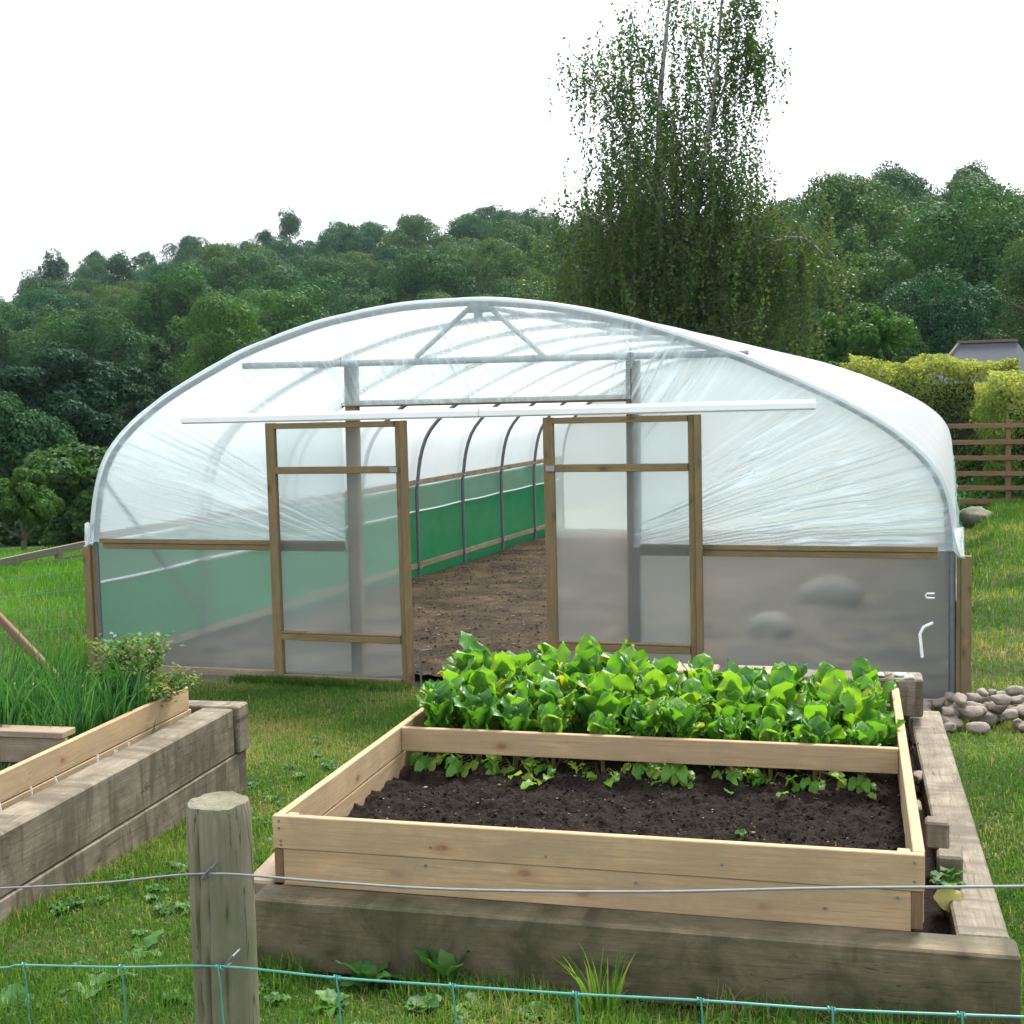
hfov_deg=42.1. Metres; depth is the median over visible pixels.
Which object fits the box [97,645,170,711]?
chive clump
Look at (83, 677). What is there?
chive clump
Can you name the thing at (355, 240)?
woodland tree
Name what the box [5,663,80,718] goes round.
chive clump
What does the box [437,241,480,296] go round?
woodland tree
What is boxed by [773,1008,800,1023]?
dock weed
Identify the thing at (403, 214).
woodland tree
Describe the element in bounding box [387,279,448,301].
woodland tree
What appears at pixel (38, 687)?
chive clump
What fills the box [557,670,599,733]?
beet plant
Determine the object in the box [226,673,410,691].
fringe grass
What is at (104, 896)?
weed
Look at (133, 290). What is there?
woodland tree
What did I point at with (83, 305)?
woodland tree
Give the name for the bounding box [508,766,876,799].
young seedlings
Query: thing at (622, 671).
beet plant
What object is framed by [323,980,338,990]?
weed
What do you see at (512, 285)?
woodland tree
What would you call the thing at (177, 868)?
dock weed
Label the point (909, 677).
pebble
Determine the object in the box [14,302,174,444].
woodland tree
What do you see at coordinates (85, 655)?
fringe grass
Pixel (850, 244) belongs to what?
woodland tree
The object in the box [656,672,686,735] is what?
beet plant
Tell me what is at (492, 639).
cane
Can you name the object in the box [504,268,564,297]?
woodland tree
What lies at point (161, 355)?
fir tree
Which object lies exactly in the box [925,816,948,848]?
timber stub
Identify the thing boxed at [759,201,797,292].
woodland tree
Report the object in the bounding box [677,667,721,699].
beet plant
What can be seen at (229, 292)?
woodland tree
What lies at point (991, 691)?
stone
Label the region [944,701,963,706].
stone
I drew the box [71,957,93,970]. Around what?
weed
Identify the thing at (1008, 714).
stone
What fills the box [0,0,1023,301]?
sky
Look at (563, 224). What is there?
woodland tree
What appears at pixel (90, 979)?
dock weed
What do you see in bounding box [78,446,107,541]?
hawthorn bush
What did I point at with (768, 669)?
timber block
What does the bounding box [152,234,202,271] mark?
woodland tree
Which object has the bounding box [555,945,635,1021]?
grass tuft
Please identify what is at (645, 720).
beet plant
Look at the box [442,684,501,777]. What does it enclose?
beet plant
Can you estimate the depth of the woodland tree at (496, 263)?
147.34 m
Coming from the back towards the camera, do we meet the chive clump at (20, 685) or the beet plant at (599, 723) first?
the chive clump at (20, 685)
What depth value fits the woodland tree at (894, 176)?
120.93 m
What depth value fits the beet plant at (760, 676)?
6.40 m
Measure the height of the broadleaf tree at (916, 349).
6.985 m
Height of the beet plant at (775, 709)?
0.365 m
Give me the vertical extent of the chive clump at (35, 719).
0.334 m
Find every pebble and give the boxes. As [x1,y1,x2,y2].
[893,672,906,676]
[904,675,914,678]
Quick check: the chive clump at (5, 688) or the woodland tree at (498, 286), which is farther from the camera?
the woodland tree at (498, 286)
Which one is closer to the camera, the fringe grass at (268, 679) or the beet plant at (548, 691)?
the beet plant at (548, 691)
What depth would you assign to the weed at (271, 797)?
6.92 m
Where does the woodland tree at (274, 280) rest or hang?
on the hillside
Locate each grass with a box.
[0,530,543,682]
[0,788,259,944]
[0,814,1023,1023]
[16,641,88,677]
[69,671,1023,903]
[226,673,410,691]
[257,949,990,1023]
[961,493,1023,939]
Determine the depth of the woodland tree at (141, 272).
219.80 m
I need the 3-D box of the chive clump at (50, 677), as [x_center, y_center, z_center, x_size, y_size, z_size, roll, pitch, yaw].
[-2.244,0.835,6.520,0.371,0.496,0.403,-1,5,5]
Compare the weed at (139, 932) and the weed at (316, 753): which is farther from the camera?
the weed at (316, 753)
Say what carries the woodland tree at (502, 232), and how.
on the hillside
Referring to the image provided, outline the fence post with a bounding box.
[186,791,259,1023]
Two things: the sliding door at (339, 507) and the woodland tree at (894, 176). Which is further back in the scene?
the woodland tree at (894, 176)
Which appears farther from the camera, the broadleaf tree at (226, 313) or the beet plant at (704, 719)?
the broadleaf tree at (226, 313)
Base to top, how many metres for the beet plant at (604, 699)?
0.464 m
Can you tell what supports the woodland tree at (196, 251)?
on the hillside
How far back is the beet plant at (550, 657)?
6.43 m
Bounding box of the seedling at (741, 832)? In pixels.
[734,828,746,839]
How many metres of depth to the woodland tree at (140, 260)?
278.87 m
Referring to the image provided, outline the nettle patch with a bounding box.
[957,460,1023,510]
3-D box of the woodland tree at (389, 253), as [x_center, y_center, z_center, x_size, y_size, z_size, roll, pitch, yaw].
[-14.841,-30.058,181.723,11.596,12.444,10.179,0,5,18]
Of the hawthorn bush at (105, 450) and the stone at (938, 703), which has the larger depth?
the hawthorn bush at (105, 450)
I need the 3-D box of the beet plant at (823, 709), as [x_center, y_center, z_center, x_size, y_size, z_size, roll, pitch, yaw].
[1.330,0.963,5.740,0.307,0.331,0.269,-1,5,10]
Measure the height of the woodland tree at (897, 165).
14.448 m
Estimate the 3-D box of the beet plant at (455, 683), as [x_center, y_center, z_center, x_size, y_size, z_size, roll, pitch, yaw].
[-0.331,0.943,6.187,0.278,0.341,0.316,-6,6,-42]
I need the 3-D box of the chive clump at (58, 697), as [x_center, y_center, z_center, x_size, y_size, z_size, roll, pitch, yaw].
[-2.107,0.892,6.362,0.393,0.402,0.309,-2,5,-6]
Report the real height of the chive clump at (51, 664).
0.494 m
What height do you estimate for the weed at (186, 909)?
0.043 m
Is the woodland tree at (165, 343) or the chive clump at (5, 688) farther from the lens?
the woodland tree at (165, 343)
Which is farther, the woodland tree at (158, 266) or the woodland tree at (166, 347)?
the woodland tree at (158, 266)
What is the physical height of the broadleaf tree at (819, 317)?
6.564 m
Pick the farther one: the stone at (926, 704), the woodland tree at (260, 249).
the woodland tree at (260, 249)
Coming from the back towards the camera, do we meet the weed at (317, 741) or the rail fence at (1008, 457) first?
the rail fence at (1008, 457)
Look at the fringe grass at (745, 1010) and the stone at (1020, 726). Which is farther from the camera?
the stone at (1020, 726)
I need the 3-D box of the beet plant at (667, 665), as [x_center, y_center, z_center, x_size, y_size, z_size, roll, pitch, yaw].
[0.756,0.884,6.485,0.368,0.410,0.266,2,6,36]
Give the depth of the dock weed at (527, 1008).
4.08 m
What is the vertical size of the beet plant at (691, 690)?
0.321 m
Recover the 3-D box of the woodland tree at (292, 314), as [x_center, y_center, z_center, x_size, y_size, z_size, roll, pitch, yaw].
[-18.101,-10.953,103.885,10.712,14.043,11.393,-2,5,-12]
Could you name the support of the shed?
on the ground at (436, 678)
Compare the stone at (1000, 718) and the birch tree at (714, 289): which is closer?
the stone at (1000, 718)
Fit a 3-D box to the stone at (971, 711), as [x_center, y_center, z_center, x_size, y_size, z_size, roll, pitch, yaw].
[2.897,1.262,8.416,0.174,0.074,0.104,2,16,34]
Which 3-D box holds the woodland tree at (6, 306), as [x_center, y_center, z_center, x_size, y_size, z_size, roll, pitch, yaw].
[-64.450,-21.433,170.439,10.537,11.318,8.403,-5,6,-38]
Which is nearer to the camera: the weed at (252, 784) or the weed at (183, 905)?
the weed at (183, 905)
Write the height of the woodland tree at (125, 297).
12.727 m
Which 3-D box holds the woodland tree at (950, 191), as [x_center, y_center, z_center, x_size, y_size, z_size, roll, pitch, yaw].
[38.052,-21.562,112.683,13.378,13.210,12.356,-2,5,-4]
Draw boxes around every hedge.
[839,352,1023,484]
[969,368,1023,498]
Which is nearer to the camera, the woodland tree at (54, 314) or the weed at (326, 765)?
the weed at (326, 765)
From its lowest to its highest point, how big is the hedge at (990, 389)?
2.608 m
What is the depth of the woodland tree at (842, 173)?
173.39 m
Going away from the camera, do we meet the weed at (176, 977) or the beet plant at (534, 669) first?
the weed at (176, 977)
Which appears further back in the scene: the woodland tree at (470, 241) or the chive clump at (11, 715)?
the woodland tree at (470, 241)
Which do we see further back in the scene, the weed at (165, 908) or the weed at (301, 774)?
the weed at (301, 774)
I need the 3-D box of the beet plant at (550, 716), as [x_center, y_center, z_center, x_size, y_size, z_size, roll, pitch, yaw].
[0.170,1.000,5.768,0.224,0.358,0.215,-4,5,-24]
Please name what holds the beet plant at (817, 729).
on the raised bed at (326, 829)
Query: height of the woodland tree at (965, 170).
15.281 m
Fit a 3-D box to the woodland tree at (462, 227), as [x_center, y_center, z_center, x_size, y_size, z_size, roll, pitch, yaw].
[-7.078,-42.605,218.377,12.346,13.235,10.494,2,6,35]
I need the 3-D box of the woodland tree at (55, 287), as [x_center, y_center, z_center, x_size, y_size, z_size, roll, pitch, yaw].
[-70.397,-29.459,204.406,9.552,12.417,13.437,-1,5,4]
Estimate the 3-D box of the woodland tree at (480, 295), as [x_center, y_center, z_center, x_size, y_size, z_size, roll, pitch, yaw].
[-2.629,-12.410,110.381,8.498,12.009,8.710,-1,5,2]
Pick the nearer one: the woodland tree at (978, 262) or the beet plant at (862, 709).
the beet plant at (862, 709)
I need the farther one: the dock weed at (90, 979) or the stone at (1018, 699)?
the stone at (1018, 699)
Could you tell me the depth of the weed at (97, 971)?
4.44 m
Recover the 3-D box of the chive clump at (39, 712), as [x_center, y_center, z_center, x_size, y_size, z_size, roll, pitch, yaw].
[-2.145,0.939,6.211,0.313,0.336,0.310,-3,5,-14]
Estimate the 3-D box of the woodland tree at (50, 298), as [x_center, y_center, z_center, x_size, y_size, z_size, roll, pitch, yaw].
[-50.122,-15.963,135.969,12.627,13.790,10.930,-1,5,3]
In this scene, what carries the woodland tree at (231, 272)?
on the hillside
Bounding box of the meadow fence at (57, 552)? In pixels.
[0,540,88,565]
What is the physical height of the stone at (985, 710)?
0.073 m
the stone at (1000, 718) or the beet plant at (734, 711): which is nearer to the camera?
the beet plant at (734, 711)
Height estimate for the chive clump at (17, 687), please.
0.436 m
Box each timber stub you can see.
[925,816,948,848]
[937,848,962,884]
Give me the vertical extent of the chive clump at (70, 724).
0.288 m
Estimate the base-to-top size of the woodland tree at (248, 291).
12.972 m
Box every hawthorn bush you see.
[16,441,105,547]
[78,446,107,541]
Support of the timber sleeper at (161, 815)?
on the ground at (436, 678)
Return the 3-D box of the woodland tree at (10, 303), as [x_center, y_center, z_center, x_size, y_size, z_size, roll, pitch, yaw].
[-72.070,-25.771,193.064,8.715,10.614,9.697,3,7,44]
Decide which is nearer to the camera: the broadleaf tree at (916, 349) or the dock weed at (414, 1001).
the dock weed at (414, 1001)
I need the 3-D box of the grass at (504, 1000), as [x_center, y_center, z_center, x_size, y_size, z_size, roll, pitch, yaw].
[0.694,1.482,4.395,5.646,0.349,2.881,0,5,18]
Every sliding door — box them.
[265,420,414,688]
[542,414,703,670]
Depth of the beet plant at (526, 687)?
6.06 m
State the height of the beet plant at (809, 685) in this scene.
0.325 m
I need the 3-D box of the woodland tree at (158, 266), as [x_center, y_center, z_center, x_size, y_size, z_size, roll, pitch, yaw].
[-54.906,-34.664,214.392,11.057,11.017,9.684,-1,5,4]
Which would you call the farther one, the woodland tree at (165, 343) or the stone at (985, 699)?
the woodland tree at (165, 343)
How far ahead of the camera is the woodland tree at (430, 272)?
134.00 m
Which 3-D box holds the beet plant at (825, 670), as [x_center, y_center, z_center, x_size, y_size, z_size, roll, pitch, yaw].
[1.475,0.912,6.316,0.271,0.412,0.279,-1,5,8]
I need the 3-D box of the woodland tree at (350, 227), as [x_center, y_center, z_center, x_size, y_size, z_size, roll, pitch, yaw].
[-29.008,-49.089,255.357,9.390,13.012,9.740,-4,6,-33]
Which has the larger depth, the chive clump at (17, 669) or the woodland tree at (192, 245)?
the woodland tree at (192, 245)
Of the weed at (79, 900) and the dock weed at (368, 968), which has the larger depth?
the weed at (79, 900)
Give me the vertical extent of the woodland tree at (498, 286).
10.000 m
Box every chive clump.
[0,621,43,697]
[0,651,39,724]
[0,652,45,726]
[0,655,63,725]
[0,663,16,705]
[2,648,43,696]
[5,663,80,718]
[8,630,93,705]
[8,662,41,704]
[12,641,91,707]
[18,680,76,726]
[21,690,67,725]
[33,662,93,718]
[39,650,96,705]
[41,665,111,735]
[42,702,90,739]
[61,667,114,727]
[69,657,114,726]
[80,675,135,725]
[82,656,155,720]
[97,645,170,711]
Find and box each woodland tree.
[0,287,74,365]
[0,299,20,320]
[0,301,56,368]
[0,317,22,368]
[3,299,16,308]
[7,303,123,420]
[11,277,80,309]
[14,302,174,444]
[15,279,74,299]
[16,277,39,291]
[17,267,62,294]
[35,247,70,290]
[37,293,104,315]
[61,257,110,294]
[64,284,134,316]
[68,277,102,297]
[79,248,109,275]
[97,249,143,290]
[99,292,142,354]
[110,263,152,284]
[115,279,152,309]
[117,263,217,399]
[126,333,190,402]
[130,249,156,270]
[140,261,182,288]
[147,301,192,351]
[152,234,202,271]
[153,273,228,342]
[158,280,243,353]
[164,245,229,287]
[177,236,211,262]
[178,242,253,279]
[182,251,250,298]
[202,239,285,270]
[203,285,329,349]
[212,250,307,295]
[212,280,328,354]
[232,237,259,252]
[241,263,345,319]
[245,250,298,270]
[252,228,274,248]
[263,238,318,272]
[273,207,310,261]
[289,256,392,314]
[300,240,324,259]
[305,232,346,260]
[308,248,345,264]
[310,250,383,304]
[316,228,377,281]
[316,287,357,319]
[318,220,359,241]
[327,292,384,315]
[345,222,380,238]
[346,220,407,257]
[357,259,398,304]
[364,244,435,280]
[375,214,446,259]
[375,245,479,303]
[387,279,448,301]
[394,211,434,244]
[415,235,468,256]
[415,289,454,299]
[435,236,485,271]
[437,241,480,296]
[443,213,493,244]
[443,237,542,297]
[458,203,503,226]
[465,291,492,296]
[470,216,562,288]
[479,209,544,252]
[485,276,515,296]
[493,278,559,296]
[501,281,573,302]
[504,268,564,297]
[507,205,566,238]
[511,214,548,275]
[539,225,580,281]
[555,222,589,238]
[563,234,615,271]
[742,195,813,229]
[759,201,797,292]
[787,216,818,306]
[789,167,943,303]
[805,169,864,210]
[811,185,923,250]
[813,224,902,319]
[813,246,923,337]
[814,167,932,217]
[819,196,924,254]
[851,173,934,196]
[865,159,938,199]
[868,176,1023,336]
[875,262,1013,371]
[900,173,1023,268]
[914,192,950,202]
[937,192,1023,338]
[949,158,996,208]
[988,237,1023,349]
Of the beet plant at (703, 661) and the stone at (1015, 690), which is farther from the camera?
the stone at (1015, 690)
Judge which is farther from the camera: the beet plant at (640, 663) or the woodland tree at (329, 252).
the woodland tree at (329, 252)
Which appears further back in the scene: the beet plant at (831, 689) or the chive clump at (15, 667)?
the chive clump at (15, 667)
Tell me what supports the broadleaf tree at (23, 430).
on the ground at (436, 678)
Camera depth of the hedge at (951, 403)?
27.46 m
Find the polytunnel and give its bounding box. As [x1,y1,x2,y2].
[83,297,971,707]
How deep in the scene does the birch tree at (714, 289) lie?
32.81 m
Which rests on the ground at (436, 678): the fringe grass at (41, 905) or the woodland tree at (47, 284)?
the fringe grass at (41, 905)
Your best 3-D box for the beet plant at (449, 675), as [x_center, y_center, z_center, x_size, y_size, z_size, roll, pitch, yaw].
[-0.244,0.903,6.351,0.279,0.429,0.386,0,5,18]
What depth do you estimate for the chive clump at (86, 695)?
6.50 m
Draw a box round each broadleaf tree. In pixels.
[0,391,82,522]
[144,289,270,389]
[756,303,857,356]
[805,301,932,384]
[869,296,976,362]
[961,323,999,339]
[993,285,1023,346]
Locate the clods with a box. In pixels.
[412,540,546,675]
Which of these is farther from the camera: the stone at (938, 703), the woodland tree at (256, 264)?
the woodland tree at (256, 264)
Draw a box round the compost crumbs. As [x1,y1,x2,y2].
[367,729,918,850]
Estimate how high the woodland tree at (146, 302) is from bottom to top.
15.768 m
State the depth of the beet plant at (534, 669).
6.26 m
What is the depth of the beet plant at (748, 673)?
6.27 m
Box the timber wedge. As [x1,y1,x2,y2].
[254,852,282,892]
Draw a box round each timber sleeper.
[0,708,234,897]
[0,753,239,925]
[189,700,248,752]
[237,750,246,794]
[255,884,1020,1023]
[802,669,922,716]
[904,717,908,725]
[909,711,1009,938]
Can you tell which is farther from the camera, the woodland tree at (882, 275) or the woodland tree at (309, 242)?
the woodland tree at (309, 242)
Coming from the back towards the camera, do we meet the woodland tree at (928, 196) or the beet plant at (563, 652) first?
the woodland tree at (928, 196)
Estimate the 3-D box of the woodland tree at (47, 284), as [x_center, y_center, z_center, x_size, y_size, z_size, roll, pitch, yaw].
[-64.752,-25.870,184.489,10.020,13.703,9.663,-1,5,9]
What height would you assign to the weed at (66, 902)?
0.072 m
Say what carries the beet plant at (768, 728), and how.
on the raised bed at (326, 829)
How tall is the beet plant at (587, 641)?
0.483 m
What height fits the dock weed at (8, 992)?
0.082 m
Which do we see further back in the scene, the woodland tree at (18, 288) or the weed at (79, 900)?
the woodland tree at (18, 288)
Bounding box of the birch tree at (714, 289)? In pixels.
[508,0,868,416]
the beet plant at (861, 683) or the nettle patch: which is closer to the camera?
the beet plant at (861, 683)
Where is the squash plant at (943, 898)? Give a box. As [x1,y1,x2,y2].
[930,866,965,912]
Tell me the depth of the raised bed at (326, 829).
4.72 m
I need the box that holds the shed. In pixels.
[931,339,1023,411]
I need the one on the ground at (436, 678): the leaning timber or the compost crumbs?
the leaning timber
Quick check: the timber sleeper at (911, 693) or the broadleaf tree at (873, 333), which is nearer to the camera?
the timber sleeper at (911, 693)
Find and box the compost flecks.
[375,745,916,845]
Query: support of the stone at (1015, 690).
on the stone
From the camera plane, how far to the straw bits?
13.79 m
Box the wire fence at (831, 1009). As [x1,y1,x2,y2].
[0,872,1023,1023]
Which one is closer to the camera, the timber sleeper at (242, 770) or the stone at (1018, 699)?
the timber sleeper at (242, 770)
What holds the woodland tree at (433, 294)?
on the hillside
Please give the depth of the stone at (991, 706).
8.48 m
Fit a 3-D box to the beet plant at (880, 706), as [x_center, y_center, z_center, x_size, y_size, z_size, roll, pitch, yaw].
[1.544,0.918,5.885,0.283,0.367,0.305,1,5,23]
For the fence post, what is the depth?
1.87 m
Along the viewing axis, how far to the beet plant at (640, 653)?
6.50 m
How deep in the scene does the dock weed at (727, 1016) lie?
4.05 m
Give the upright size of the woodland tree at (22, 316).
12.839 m
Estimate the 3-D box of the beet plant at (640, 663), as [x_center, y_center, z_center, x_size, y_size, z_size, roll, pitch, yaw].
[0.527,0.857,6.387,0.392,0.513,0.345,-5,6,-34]
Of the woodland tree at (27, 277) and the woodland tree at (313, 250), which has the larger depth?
the woodland tree at (27, 277)
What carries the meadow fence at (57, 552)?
on the ground at (436, 678)
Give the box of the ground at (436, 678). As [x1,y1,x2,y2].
[0,502,1023,1023]
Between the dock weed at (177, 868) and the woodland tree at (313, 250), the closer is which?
the dock weed at (177, 868)
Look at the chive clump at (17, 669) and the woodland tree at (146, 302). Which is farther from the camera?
the woodland tree at (146, 302)
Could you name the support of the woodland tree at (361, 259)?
on the hillside
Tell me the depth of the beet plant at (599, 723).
5.73 m
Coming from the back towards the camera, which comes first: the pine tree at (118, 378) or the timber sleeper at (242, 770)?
the pine tree at (118, 378)
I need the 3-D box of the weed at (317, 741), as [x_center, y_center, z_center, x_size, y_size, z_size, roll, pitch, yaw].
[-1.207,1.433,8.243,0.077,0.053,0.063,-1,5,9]
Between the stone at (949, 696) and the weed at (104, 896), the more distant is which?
the stone at (949, 696)
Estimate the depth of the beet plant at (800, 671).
6.33 m
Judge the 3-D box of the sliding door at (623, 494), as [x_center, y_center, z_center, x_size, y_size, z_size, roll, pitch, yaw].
[0.798,0.333,9.587,1.151,2.045,0.066,0,5,18]
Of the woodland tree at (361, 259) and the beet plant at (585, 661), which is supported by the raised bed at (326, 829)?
the beet plant at (585, 661)
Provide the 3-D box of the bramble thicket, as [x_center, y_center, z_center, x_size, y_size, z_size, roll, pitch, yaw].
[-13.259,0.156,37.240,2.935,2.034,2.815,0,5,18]
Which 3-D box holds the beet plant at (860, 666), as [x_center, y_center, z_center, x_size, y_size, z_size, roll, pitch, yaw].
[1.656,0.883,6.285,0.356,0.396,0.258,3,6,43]
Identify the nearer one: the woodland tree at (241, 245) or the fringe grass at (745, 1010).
the fringe grass at (745, 1010)
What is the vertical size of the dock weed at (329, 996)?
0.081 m
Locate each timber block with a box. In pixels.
[677,663,719,674]
[738,665,772,673]
[917,800,921,820]
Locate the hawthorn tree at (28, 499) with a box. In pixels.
[0,467,64,552]
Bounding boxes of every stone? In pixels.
[913,770,922,785]
[923,700,930,708]
[932,697,946,709]
[941,714,963,729]
[942,707,955,715]
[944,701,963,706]
[944,722,955,731]
[945,692,954,701]
[948,705,962,719]
[953,692,966,705]
[956,705,983,717]
[966,693,980,702]
[966,722,989,733]
[967,711,997,724]
[968,702,985,706]
[976,705,987,714]
[977,688,988,696]
[980,695,991,703]
[983,701,1006,714]
[987,689,996,695]
[990,694,1011,705]
[996,691,1005,694]
[997,715,1005,723]
[1002,709,1018,719]
[1005,685,1023,695]
[1009,705,1023,717]
[1012,695,1023,703]
[1013,721,1019,729]
[1017,721,1023,731]
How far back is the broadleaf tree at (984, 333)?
62.59 m
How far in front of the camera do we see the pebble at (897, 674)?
6.75 m
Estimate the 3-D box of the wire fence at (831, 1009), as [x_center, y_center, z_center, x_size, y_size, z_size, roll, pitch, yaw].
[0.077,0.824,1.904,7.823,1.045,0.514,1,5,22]
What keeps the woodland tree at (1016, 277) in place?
on the hillside
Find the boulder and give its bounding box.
[960,506,992,528]
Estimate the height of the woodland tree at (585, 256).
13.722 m
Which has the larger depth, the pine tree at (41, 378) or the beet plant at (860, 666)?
the pine tree at (41, 378)
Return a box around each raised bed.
[0,683,190,809]
[272,684,924,931]
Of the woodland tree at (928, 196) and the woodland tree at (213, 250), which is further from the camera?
the woodland tree at (213, 250)
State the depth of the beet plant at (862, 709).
5.67 m
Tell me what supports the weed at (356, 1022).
on the ground at (436, 678)
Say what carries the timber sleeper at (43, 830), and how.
on the timber sleeper at (161, 815)
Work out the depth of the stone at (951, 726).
8.29 m
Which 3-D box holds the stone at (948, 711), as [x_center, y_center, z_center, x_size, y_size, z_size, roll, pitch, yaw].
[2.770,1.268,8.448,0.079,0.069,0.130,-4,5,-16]
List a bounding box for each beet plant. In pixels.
[408,681,463,771]
[419,676,465,755]
[437,631,498,678]
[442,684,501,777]
[443,656,474,728]
[456,665,512,729]
[481,694,535,775]
[487,651,525,694]
[496,670,518,729]
[497,674,540,731]
[503,649,538,680]
[516,648,571,732]
[516,659,571,697]
[519,640,570,676]
[520,701,577,775]
[528,677,589,732]
[555,633,601,672]
[556,646,605,733]
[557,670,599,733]
[564,669,630,761]
[573,709,619,780]
[576,644,656,735]
[596,638,652,671]
[620,684,669,765]
[621,698,671,779]
[630,667,674,736]
[634,648,649,670]
[650,655,686,687]
[651,697,699,786]
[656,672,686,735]
[668,677,717,720]
[668,697,714,768]
[677,652,723,681]
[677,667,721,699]
[692,694,751,767]
[697,668,770,768]
[702,659,768,740]
[711,713,764,784]
[739,667,766,681]
[743,700,799,771]
[743,715,795,786]
[752,665,815,738]
[753,661,807,692]
[753,668,806,694]
[784,699,848,778]
[785,715,845,792]
[798,680,833,740]
[800,661,848,742]
[803,675,847,743]
[836,690,904,746]
[836,720,880,792]
[839,679,887,746]
[848,655,898,711]
[848,674,893,716]
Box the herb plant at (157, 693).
[80,629,202,707]
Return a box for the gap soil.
[290,726,950,934]
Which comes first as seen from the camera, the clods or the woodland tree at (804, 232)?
the clods
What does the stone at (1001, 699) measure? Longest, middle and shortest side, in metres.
0.134 x 0.080 x 0.069 m
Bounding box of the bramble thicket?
[0,516,71,545]
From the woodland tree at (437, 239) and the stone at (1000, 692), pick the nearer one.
the stone at (1000, 692)
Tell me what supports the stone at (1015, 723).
on the ground at (436, 678)
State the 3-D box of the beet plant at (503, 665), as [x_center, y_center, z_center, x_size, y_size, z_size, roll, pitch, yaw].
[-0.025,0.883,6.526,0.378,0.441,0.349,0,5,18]
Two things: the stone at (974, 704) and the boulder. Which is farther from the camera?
the boulder
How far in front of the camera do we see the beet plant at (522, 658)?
6.66 m
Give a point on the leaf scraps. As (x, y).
(610, 768)
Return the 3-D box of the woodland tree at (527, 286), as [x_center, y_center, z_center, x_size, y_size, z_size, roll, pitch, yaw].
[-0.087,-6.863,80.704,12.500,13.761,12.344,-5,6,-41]
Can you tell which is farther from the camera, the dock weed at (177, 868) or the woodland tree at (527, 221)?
the woodland tree at (527, 221)
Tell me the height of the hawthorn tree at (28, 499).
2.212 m
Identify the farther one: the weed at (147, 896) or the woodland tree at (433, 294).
the woodland tree at (433, 294)
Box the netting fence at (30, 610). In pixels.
[0,570,86,641]
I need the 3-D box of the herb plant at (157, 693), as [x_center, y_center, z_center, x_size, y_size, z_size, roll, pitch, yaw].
[-1.891,0.831,6.830,0.611,0.476,0.608,-2,5,-10]
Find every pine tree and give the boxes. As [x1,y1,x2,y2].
[0,347,126,450]
[35,356,156,448]
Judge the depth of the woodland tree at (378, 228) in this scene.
223.32 m
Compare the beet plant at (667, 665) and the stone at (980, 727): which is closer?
the beet plant at (667, 665)
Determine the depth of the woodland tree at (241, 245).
282.96 m
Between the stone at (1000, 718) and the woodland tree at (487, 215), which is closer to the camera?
the stone at (1000, 718)
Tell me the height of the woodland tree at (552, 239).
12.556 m
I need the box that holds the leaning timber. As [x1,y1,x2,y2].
[0,612,58,676]
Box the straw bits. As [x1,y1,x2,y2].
[414,550,546,666]
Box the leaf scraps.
[423,760,885,838]
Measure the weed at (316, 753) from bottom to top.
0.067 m
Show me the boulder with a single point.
(970, 516)
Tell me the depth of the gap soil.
4.71 m
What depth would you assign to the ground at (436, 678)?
7.72 m
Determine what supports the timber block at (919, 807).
on the gap soil
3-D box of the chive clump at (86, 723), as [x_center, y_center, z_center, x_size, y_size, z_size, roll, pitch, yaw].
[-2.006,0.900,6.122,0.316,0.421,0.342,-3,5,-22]
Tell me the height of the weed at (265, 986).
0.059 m
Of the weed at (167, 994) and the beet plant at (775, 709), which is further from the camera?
the beet plant at (775, 709)
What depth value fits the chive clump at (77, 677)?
6.65 m
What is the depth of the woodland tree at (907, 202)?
95.84 m
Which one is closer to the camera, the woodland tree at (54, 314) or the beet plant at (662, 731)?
the beet plant at (662, 731)
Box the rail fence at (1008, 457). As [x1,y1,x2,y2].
[946,420,1023,503]
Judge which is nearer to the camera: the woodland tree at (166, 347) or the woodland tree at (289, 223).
the woodland tree at (166, 347)
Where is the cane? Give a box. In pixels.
[491,629,492,652]
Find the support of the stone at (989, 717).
on the ground at (436, 678)
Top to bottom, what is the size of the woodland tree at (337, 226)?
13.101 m
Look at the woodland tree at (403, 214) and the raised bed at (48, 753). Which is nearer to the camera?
the raised bed at (48, 753)
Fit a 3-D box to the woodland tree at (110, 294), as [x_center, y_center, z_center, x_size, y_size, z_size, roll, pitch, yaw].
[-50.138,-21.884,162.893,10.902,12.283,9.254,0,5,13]
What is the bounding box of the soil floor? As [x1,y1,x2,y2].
[412,536,547,676]
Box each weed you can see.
[0,982,44,1017]
[46,897,79,909]
[49,907,66,916]
[55,972,137,1001]
[69,897,86,908]
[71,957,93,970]
[85,968,107,975]
[96,894,110,902]
[114,871,134,882]
[123,929,164,960]
[128,928,148,937]
[142,893,158,900]
[143,883,168,891]
[152,901,171,913]
[157,860,187,878]
[158,989,191,1000]
[164,972,184,981]
[171,900,189,911]
[181,907,189,914]
[247,780,259,789]
[258,978,271,993]
[263,991,291,1003]
[264,795,279,801]
[282,761,294,768]
[292,772,306,777]
[310,738,323,743]
[311,750,321,756]
[312,987,351,1015]
[319,760,335,769]
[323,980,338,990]
[332,958,403,987]
[349,1020,371,1023]
[403,992,443,1012]
[411,946,473,991]
[452,991,500,1017]
[457,1013,477,1023]
[512,1001,556,1023]
[705,1009,737,1023]
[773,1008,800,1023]
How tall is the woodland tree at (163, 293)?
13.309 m
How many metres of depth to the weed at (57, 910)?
5.11 m
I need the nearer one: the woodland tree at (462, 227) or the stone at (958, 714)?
the stone at (958, 714)
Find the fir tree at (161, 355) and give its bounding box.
[137,341,173,409]
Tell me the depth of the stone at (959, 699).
8.41 m

